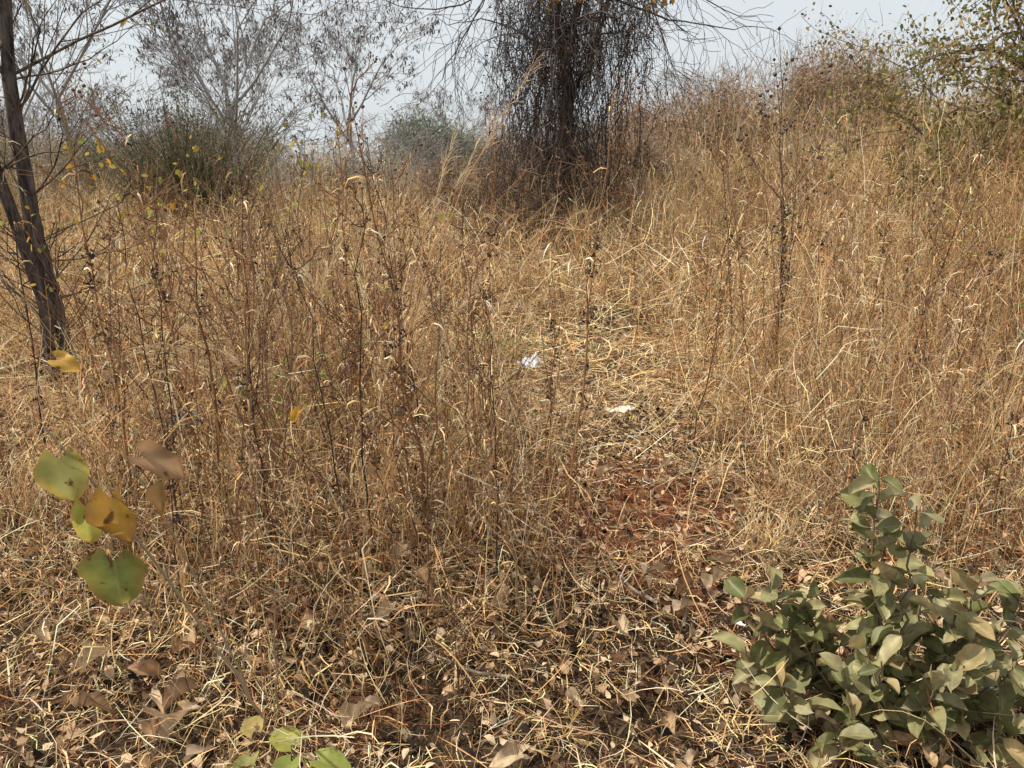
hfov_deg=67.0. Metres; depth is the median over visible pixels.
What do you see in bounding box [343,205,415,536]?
tall grass stalk
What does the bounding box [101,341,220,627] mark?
dead weed
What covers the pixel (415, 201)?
dead weed
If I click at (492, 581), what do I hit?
fallen leaf
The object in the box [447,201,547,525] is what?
dead weed
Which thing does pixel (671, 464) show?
fallen twig
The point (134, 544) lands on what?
dead weed
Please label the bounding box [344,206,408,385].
dead weed
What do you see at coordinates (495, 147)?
dry scrub bush
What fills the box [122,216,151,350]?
dead weed
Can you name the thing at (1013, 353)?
dead weed
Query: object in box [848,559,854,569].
fallen leaf
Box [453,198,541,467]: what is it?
dead weed
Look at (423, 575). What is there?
fallen leaf
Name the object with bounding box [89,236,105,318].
dead weed
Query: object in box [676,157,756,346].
dead weed
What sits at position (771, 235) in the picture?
dead weed
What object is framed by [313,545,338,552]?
fallen leaf
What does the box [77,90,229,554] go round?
dead weed
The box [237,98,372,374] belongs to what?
sparse sapling
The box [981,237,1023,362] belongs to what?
dead weed
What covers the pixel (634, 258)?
dead weed
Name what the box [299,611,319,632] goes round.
fallen leaf
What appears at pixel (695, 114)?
vine covered bush
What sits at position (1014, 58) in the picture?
leafy tree
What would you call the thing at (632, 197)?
dead weed
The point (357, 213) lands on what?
dead weed
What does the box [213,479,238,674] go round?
dead weed
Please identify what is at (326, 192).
dead weed
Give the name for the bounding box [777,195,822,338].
dead weed
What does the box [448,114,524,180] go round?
twiggy tree
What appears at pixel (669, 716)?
fallen leaf
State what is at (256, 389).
dead weed
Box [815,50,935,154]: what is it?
twiggy tree
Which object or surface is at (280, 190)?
dead weed
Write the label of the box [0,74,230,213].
twiggy tree
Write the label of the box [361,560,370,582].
fallen leaf
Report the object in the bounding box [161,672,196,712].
fallen leaf
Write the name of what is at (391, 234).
dead weed
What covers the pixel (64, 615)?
fallen leaf
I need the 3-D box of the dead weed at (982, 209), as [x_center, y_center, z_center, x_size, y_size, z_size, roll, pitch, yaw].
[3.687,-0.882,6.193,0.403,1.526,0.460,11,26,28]
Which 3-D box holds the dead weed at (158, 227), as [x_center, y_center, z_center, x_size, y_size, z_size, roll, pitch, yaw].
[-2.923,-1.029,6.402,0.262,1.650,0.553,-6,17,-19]
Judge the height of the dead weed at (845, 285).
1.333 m
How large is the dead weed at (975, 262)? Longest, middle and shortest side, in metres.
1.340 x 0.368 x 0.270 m
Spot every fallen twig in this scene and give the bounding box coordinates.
[107,623,163,697]
[259,560,324,605]
[350,594,464,621]
[404,642,510,695]
[488,518,523,571]
[527,507,591,545]
[584,555,658,608]
[647,459,698,471]
[649,560,700,629]
[674,524,773,554]
[716,562,728,595]
[728,724,756,767]
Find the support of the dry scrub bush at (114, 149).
on the ground at (538, 761)
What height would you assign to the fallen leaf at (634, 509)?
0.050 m
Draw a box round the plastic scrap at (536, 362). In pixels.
[517,351,544,370]
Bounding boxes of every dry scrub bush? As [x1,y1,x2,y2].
[0,114,89,185]
[0,121,126,222]
[44,128,170,211]
[61,113,181,192]
[61,134,243,212]
[110,95,289,177]
[126,112,216,146]
[215,145,325,218]
[220,126,302,164]
[226,145,296,192]
[278,137,424,212]
[368,157,473,218]
[458,131,551,173]
[460,120,534,168]
[469,153,542,173]
[579,99,672,160]
[862,85,1022,167]
[911,87,973,130]
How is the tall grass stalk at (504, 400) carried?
on the ground at (538, 761)
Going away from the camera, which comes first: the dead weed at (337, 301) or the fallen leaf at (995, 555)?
the fallen leaf at (995, 555)
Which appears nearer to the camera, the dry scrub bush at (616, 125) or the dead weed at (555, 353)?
the dead weed at (555, 353)
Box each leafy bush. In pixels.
[0,101,131,231]
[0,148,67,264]
[888,32,1023,201]
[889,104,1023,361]
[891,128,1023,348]
[914,69,1023,286]
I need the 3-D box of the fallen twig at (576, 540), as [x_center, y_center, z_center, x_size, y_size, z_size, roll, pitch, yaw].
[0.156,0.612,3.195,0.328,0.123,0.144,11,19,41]
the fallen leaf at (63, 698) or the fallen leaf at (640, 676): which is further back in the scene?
the fallen leaf at (640, 676)
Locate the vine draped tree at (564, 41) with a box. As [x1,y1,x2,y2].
[328,0,806,271]
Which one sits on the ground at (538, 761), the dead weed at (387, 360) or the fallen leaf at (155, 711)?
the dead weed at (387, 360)
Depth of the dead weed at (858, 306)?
5.08 m
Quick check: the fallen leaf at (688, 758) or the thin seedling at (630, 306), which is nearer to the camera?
the fallen leaf at (688, 758)
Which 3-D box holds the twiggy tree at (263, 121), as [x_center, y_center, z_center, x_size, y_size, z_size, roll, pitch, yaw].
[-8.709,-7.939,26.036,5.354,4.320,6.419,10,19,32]
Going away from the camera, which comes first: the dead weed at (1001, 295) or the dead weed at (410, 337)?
the dead weed at (410, 337)
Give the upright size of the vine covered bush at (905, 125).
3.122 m
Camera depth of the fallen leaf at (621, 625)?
2.54 m
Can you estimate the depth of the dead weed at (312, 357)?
2.40 m
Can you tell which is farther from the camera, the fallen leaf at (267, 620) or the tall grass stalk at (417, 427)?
the tall grass stalk at (417, 427)
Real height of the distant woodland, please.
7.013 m
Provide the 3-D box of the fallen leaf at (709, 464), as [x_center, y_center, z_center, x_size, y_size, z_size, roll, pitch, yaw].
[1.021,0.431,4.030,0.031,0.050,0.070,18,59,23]
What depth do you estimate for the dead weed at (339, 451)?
3.04 m
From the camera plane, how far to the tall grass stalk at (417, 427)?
3.08 m
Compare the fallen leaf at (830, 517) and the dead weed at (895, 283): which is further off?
the dead weed at (895, 283)
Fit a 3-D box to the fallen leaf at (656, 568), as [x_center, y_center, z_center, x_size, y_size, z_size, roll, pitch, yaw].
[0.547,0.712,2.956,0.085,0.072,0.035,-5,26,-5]
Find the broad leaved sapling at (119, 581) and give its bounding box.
[33,334,278,732]
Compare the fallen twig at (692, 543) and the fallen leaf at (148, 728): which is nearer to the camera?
the fallen leaf at (148, 728)
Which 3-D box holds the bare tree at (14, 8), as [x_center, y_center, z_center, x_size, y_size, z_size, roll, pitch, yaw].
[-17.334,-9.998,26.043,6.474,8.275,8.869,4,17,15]
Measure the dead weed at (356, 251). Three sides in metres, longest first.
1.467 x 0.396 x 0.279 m
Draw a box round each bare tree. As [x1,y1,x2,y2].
[0,0,123,134]
[0,0,185,219]
[63,0,412,216]
[128,23,319,153]
[131,0,295,142]
[267,0,444,182]
[400,73,518,157]
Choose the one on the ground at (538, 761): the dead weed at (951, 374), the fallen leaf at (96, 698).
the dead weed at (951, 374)
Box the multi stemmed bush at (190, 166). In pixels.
[37,67,315,257]
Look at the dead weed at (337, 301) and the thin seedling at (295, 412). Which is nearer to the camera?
the thin seedling at (295, 412)
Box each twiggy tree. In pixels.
[0,58,142,205]
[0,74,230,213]
[5,79,172,149]
[144,79,353,208]
[321,109,455,199]
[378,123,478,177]
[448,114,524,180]
[502,105,623,186]
[599,56,740,142]
[654,31,795,179]
[740,21,954,138]
[782,60,932,179]
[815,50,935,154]
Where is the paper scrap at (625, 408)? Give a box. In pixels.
[604,405,635,414]
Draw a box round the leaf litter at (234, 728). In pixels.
[0,388,1023,767]
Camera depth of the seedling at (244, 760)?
2.05 m
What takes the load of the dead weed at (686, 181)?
on the ground at (538, 761)
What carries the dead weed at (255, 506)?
on the ground at (538, 761)
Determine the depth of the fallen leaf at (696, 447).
4.20 m
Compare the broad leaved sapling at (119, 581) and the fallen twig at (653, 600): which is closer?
the broad leaved sapling at (119, 581)
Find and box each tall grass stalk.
[40,342,211,572]
[56,334,243,544]
[107,357,220,547]
[145,359,294,536]
[277,231,348,548]
[293,257,394,558]
[330,262,400,561]
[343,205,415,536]
[350,224,395,560]
[356,289,424,590]
[358,316,412,544]
[367,279,449,539]
[369,111,497,540]
[373,125,461,544]
[374,48,548,554]
[401,265,493,559]
[453,242,560,499]
[454,294,548,546]
[531,210,588,339]
[870,204,993,468]
[907,251,1022,510]
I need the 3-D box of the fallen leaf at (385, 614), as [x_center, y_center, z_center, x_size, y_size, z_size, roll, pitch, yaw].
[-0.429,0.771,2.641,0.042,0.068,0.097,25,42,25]
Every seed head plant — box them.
[694,89,756,367]
[736,26,832,424]
[740,58,820,364]
[778,84,821,326]
[885,113,941,390]
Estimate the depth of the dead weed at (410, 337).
3.57 m
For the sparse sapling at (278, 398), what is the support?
on the ground at (538, 761)
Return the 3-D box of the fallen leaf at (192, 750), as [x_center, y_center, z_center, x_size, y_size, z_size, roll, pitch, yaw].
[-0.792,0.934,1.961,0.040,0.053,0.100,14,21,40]
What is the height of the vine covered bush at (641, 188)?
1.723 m
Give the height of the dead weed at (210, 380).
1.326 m
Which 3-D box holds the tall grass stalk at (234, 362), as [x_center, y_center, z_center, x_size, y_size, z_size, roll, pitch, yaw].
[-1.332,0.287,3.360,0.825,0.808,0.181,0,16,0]
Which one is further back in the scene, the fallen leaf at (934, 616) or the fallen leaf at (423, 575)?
the fallen leaf at (423, 575)
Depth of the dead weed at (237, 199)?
4.61 m
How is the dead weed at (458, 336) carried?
on the ground at (538, 761)
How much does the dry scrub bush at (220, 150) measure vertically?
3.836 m
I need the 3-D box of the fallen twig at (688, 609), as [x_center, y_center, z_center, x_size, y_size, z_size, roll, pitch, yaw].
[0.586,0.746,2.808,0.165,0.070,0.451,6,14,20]
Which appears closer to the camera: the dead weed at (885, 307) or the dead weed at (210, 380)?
the dead weed at (210, 380)
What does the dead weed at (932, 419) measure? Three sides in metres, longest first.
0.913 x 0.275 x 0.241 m
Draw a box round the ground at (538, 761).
[0,163,1023,767]
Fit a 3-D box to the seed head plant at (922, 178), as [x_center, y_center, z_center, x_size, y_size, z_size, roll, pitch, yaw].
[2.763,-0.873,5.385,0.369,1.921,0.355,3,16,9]
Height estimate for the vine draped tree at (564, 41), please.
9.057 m
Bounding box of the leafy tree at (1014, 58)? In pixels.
[778,0,1023,265]
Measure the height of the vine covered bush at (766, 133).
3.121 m
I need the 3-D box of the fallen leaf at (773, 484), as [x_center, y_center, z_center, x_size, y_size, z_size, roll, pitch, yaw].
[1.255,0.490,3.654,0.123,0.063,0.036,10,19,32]
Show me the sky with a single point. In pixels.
(782, 10)
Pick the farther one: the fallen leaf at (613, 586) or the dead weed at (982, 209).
the dead weed at (982, 209)
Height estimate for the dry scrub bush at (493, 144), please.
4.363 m
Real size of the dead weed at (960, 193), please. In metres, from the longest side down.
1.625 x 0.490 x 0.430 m
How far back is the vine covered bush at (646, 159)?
18.37 m
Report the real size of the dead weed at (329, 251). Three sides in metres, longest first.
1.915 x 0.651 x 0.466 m
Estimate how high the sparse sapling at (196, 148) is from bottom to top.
1.996 m
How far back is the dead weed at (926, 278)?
4.76 m
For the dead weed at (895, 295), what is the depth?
5.57 m
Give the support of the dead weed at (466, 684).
on the ground at (538, 761)
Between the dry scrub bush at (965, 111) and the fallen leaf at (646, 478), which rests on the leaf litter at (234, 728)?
the fallen leaf at (646, 478)
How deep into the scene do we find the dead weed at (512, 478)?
2.96 m
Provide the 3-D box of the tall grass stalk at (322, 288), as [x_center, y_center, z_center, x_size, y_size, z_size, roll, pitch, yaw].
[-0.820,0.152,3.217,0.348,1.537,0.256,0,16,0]
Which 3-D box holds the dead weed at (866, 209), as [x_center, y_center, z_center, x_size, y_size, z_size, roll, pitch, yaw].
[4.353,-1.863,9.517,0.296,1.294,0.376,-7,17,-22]
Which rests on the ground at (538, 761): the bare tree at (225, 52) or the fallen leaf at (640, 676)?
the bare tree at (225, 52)
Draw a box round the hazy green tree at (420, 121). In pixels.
[367,80,495,182]
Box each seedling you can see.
[232,715,308,767]
[269,727,350,767]
[290,405,311,597]
[384,320,397,519]
[624,305,631,400]
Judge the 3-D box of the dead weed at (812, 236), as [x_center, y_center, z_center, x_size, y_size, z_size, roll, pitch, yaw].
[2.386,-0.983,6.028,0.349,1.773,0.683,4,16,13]
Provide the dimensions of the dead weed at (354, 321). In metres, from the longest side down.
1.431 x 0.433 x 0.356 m
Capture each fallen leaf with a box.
[33,619,51,643]
[39,564,54,575]
[48,610,72,626]
[53,689,73,704]
[58,613,70,633]
[68,660,96,669]
[73,640,109,672]
[78,690,112,714]
[92,612,109,626]
[120,658,165,679]
[122,594,145,616]
[138,717,158,741]
[141,695,165,716]
[142,684,161,703]
[157,702,200,742]
[160,566,186,593]
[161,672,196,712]
[171,627,195,654]
[182,744,218,763]
[239,547,254,565]
[266,617,280,631]
[284,594,296,611]
[288,522,312,534]
[290,698,304,720]
[295,536,315,546]
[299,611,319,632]
[304,655,320,666]
[305,550,326,575]
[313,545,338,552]
[315,503,328,518]
[339,695,381,731]
[360,538,374,561]
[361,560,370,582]
[375,599,396,617]
[388,544,410,563]
[395,701,403,722]
[413,562,434,599]
[443,683,457,693]
[454,574,464,602]
[483,575,498,588]
[484,578,490,594]
[487,585,512,608]
[487,742,530,767]
[488,616,502,641]
[531,579,549,604]
[535,578,546,587]
[552,606,566,615]
[558,537,569,552]
[565,687,583,712]
[581,538,602,549]
[582,489,592,497]
[589,667,599,693]
[593,478,603,490]
[595,462,615,476]
[606,582,624,595]
[608,652,626,667]
[612,613,627,635]
[616,688,636,703]
[626,503,641,513]
[637,657,654,680]
[643,475,653,484]
[644,561,665,576]
[655,452,665,459]
[657,707,675,736]
[661,457,674,466]
[665,681,677,692]
[666,477,675,490]
[672,597,710,615]
[674,571,693,597]
[675,608,686,629]
[684,747,698,767]
[689,623,704,637]
[695,445,702,459]
[700,566,730,591]
[704,462,711,470]
[706,555,732,564]
[730,682,755,693]
[731,494,742,507]
[735,480,742,490]
[764,480,789,491]
[792,565,802,569]
[799,583,809,588]
[814,709,841,732]
[820,610,834,620]
[823,570,859,593]
[826,515,838,535]
[834,629,847,640]
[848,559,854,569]
[874,460,891,468]
[886,730,915,745]
[886,760,908,767]
[915,737,937,767]
[925,611,939,622]
[934,543,960,565]
[934,566,951,587]
[969,575,995,600]
[985,545,1007,577]
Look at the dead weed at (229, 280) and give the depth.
2.97 m
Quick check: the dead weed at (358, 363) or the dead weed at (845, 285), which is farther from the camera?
the dead weed at (845, 285)
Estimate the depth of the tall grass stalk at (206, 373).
2.98 m
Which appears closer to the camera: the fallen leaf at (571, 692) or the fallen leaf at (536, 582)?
the fallen leaf at (571, 692)
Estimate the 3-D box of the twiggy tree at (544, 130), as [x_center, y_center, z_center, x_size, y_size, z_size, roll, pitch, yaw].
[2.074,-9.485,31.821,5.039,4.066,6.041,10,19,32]
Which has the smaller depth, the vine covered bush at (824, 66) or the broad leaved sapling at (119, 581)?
the broad leaved sapling at (119, 581)
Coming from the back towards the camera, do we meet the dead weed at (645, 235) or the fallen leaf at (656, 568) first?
the dead weed at (645, 235)
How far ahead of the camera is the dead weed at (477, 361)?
2.75 m
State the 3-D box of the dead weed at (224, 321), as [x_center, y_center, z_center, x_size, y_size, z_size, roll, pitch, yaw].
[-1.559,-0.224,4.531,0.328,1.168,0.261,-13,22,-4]
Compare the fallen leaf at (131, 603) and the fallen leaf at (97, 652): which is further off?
the fallen leaf at (131, 603)
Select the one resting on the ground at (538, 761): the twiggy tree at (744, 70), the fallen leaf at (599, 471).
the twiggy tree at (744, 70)
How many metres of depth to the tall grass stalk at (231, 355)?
2.93 m
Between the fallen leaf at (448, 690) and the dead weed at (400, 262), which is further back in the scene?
the dead weed at (400, 262)
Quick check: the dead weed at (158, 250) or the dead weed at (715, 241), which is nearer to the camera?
the dead weed at (158, 250)
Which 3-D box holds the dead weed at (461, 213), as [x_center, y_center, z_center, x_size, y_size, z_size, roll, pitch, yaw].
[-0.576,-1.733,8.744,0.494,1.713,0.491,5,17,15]
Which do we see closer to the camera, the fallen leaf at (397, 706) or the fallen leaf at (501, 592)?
the fallen leaf at (397, 706)
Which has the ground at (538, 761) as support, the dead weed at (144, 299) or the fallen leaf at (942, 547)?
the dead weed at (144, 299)
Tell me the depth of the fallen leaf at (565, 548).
3.01 m
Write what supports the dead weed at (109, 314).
on the ground at (538, 761)
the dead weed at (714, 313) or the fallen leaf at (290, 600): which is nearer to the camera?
the fallen leaf at (290, 600)
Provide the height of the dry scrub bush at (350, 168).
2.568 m
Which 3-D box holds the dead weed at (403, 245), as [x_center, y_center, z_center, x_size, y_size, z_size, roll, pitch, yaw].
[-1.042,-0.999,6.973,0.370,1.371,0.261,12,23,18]
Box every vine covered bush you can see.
[388,132,530,239]
[571,110,725,220]
[581,163,668,224]
[589,44,813,194]
[600,125,712,205]
[685,80,819,183]
[750,2,949,180]
[761,122,853,186]
[843,79,960,175]
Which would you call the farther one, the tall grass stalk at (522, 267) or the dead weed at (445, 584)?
the tall grass stalk at (522, 267)
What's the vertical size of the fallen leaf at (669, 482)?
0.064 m
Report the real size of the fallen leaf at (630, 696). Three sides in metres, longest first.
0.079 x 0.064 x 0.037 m
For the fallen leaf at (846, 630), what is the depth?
2.46 m
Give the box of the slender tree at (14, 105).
[0,0,322,387]
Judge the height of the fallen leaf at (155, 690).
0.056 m
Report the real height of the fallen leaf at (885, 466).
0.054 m
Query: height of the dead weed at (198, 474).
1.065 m
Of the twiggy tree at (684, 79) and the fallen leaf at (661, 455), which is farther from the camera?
the twiggy tree at (684, 79)
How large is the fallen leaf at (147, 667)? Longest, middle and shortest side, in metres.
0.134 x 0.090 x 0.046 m
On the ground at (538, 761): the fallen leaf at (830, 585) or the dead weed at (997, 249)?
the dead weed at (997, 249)
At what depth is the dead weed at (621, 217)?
10.68 m
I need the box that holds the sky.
[0,0,1023,162]
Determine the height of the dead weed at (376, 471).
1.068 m
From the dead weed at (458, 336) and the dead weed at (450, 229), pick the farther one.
the dead weed at (450, 229)
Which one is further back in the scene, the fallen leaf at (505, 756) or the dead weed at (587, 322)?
the dead weed at (587, 322)
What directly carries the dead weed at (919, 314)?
on the ground at (538, 761)
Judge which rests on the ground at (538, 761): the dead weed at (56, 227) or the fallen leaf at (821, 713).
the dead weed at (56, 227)
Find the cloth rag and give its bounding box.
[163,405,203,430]
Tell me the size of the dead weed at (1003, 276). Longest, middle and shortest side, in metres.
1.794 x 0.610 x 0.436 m
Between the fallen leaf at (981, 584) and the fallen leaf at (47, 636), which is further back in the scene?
the fallen leaf at (981, 584)
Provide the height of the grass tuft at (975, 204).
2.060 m
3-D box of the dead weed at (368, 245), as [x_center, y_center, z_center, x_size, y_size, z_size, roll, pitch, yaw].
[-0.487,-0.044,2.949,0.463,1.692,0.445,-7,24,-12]
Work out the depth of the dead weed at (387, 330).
4.29 m
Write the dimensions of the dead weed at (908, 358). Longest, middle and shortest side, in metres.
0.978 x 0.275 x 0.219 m
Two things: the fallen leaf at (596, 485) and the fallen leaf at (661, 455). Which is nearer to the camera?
the fallen leaf at (596, 485)
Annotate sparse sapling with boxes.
[6,145,197,408]
[37,122,247,328]
[95,110,339,520]
[125,104,329,362]
[176,177,314,421]
[214,347,346,485]
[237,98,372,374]
[268,123,495,438]
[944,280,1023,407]
[1001,133,1023,232]
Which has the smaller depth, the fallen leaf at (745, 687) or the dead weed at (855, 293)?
the fallen leaf at (745, 687)
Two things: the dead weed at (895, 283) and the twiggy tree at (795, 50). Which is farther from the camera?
the twiggy tree at (795, 50)
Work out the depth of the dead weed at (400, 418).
2.68 m
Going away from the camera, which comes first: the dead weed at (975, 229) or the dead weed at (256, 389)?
the dead weed at (256, 389)
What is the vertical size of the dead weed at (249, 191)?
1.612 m
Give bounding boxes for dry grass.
[0,13,1023,376]
[0,106,1023,767]
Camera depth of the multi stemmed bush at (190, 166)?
13.37 m
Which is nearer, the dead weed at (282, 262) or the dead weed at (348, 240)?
the dead weed at (282, 262)
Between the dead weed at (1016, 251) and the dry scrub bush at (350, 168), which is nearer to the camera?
the dead weed at (1016, 251)
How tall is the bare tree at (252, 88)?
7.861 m
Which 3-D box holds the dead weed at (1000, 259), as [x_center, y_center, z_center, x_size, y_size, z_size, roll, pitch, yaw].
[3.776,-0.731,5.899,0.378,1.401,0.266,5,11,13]
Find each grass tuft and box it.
[0,452,58,525]
[434,325,497,356]
[452,316,548,367]
[655,486,850,579]
[735,456,877,528]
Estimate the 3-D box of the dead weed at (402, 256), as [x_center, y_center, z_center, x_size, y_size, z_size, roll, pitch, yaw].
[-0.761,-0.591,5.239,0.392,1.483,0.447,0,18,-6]
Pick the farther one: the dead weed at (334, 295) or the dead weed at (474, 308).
the dead weed at (334, 295)
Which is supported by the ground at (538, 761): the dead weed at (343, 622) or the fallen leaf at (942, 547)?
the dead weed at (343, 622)
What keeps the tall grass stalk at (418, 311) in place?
on the ground at (538, 761)
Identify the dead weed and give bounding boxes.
[0,99,86,534]
[0,213,32,361]
[0,408,24,535]
[9,62,149,559]
[44,188,76,268]
[50,207,178,495]
[52,190,84,321]
[53,200,207,621]
[56,209,90,308]
[64,313,153,557]
[75,186,224,538]
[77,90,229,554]
[77,257,157,437]
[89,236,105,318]
[99,373,181,633]
[100,210,190,437]
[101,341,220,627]
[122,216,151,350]
[128,180,151,248]
[132,106,239,555]
[132,156,181,336]
[135,218,195,409]
[146,292,223,482]
[151,252,276,570]
[163,214,236,406]
[165,221,316,623]
[168,174,191,281]
[170,216,334,629]
[171,334,229,611]
[179,159,301,559]
[180,514,235,701]
[190,180,314,479]
[192,255,275,415]
[193,188,322,547]
[207,136,300,385]
[211,475,294,727]
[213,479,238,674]
[225,172,295,394]
[227,162,263,273]
[238,203,298,391]
[245,150,314,393]
[247,228,392,641]
[253,261,332,511]
[254,408,313,588]
[255,151,290,277]
[259,135,296,303]
[265,232,311,379]
[282,111,361,451]
[287,219,329,387]
[290,194,346,362]
[290,220,402,468]
[295,306,363,556]
[296,181,424,574]
[296,476,359,645]
[300,101,368,474]
[304,263,386,517]
[309,240,348,392]
[313,143,438,544]
[313,334,394,606]
[315,195,438,618]
[315,253,409,493]
[316,183,345,280]
[316,244,350,386]
[318,229,357,351]
[319,271,377,520]
[322,213,339,279]
[322,317,377,521]
[323,51,497,569]
[327,334,417,601]
[329,283,437,564]
[332,204,358,289]
[332,475,364,692]
[333,177,421,451]
[340,178,369,288]
[340,194,359,255]
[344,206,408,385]
[346,218,397,399]
[348,194,416,444]
[349,138,443,391]
[349,242,503,638]
[352,134,436,530]
[354,256,427,516]
[354,266,410,433]
[361,145,394,269]
[364,207,401,308]
[370,184,422,395]
[379,238,433,465]
[381,170,423,392]
[382,204,414,319]
[391,203,460,464]
[399,167,430,260]
[406,466,503,719]
[409,189,455,315]
[412,492,471,651]
[413,235,510,564]
[415,95,543,490]
[418,187,525,493]
[420,270,529,577]
[424,191,464,303]
[425,284,474,528]
[425,292,535,642]
[436,603,477,734]
[441,267,548,604]
[443,158,486,290]
[443,221,459,313]
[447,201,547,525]
[450,145,489,249]
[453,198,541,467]
[457,299,508,481]
[472,361,556,575]
[521,217,592,508]
[539,69,649,552]
[610,172,631,265]
[610,207,630,279]
[611,135,649,290]
[624,182,659,316]
[626,187,656,297]
[635,172,662,261]
[660,159,696,279]
[666,193,696,285]
[674,173,766,458]
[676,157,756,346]
[687,145,771,379]
[690,125,806,430]
[705,212,719,278]
[723,130,801,419]
[731,199,763,338]
[737,131,826,393]
[741,143,760,257]
[755,275,795,425]
[761,156,799,255]
[762,139,847,374]
[764,129,833,364]
[774,152,835,319]
[775,125,882,444]
[775,230,795,346]
[777,178,903,535]
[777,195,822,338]
[791,156,840,337]
[795,240,838,389]
[798,140,840,375]
[815,178,867,392]
[815,318,903,577]
[821,205,888,392]
[829,181,876,334]
[833,123,942,417]
[833,176,897,336]
[833,207,920,457]
[840,229,883,404]
[849,178,882,278]
[868,182,896,294]
[869,133,903,252]
[870,157,995,458]
[870,190,915,328]
[870,197,991,485]
[879,246,911,387]
[881,237,913,371]
[888,158,941,335]
[890,120,1010,435]
[894,300,944,449]
[896,201,952,426]
[897,234,1010,577]
[899,361,985,550]
[910,191,1000,413]
[911,241,956,388]
[916,117,1023,489]
[917,175,994,409]
[917,194,969,316]
[922,245,1000,491]
[931,339,1023,592]
[932,169,994,319]
[939,282,1008,515]
[941,209,1011,363]
[946,156,973,286]
[949,178,998,342]
[962,165,1023,419]
[962,196,1023,363]
[963,160,1020,381]
[968,235,996,368]
[969,249,1023,394]
[971,229,1016,334]
[978,187,1016,339]
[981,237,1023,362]
[989,196,1015,353]
[991,265,1023,407]
[999,294,1023,423]
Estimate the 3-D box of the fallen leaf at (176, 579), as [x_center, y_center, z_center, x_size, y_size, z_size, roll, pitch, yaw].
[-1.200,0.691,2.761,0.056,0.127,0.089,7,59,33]
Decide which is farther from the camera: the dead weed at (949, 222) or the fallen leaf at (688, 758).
the dead weed at (949, 222)
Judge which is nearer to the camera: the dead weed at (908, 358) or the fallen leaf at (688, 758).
the fallen leaf at (688, 758)
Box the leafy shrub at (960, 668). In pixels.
[711,463,1023,767]
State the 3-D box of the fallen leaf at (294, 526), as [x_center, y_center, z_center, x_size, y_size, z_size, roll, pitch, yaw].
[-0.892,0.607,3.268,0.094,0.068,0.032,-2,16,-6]
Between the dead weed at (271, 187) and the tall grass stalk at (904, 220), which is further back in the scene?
the dead weed at (271, 187)
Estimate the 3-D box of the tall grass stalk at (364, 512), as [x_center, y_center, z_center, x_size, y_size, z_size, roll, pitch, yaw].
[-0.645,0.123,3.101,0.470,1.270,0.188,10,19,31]
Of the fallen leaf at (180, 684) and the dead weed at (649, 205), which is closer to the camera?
the fallen leaf at (180, 684)
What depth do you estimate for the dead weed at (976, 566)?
2.72 m
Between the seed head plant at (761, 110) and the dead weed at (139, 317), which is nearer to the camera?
the dead weed at (139, 317)
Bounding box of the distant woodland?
[31,122,713,177]
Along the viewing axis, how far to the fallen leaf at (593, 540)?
3.15 m
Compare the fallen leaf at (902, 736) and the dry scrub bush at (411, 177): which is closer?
the fallen leaf at (902, 736)
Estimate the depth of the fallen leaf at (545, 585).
2.83 m
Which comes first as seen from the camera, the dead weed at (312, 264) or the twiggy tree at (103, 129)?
the dead weed at (312, 264)

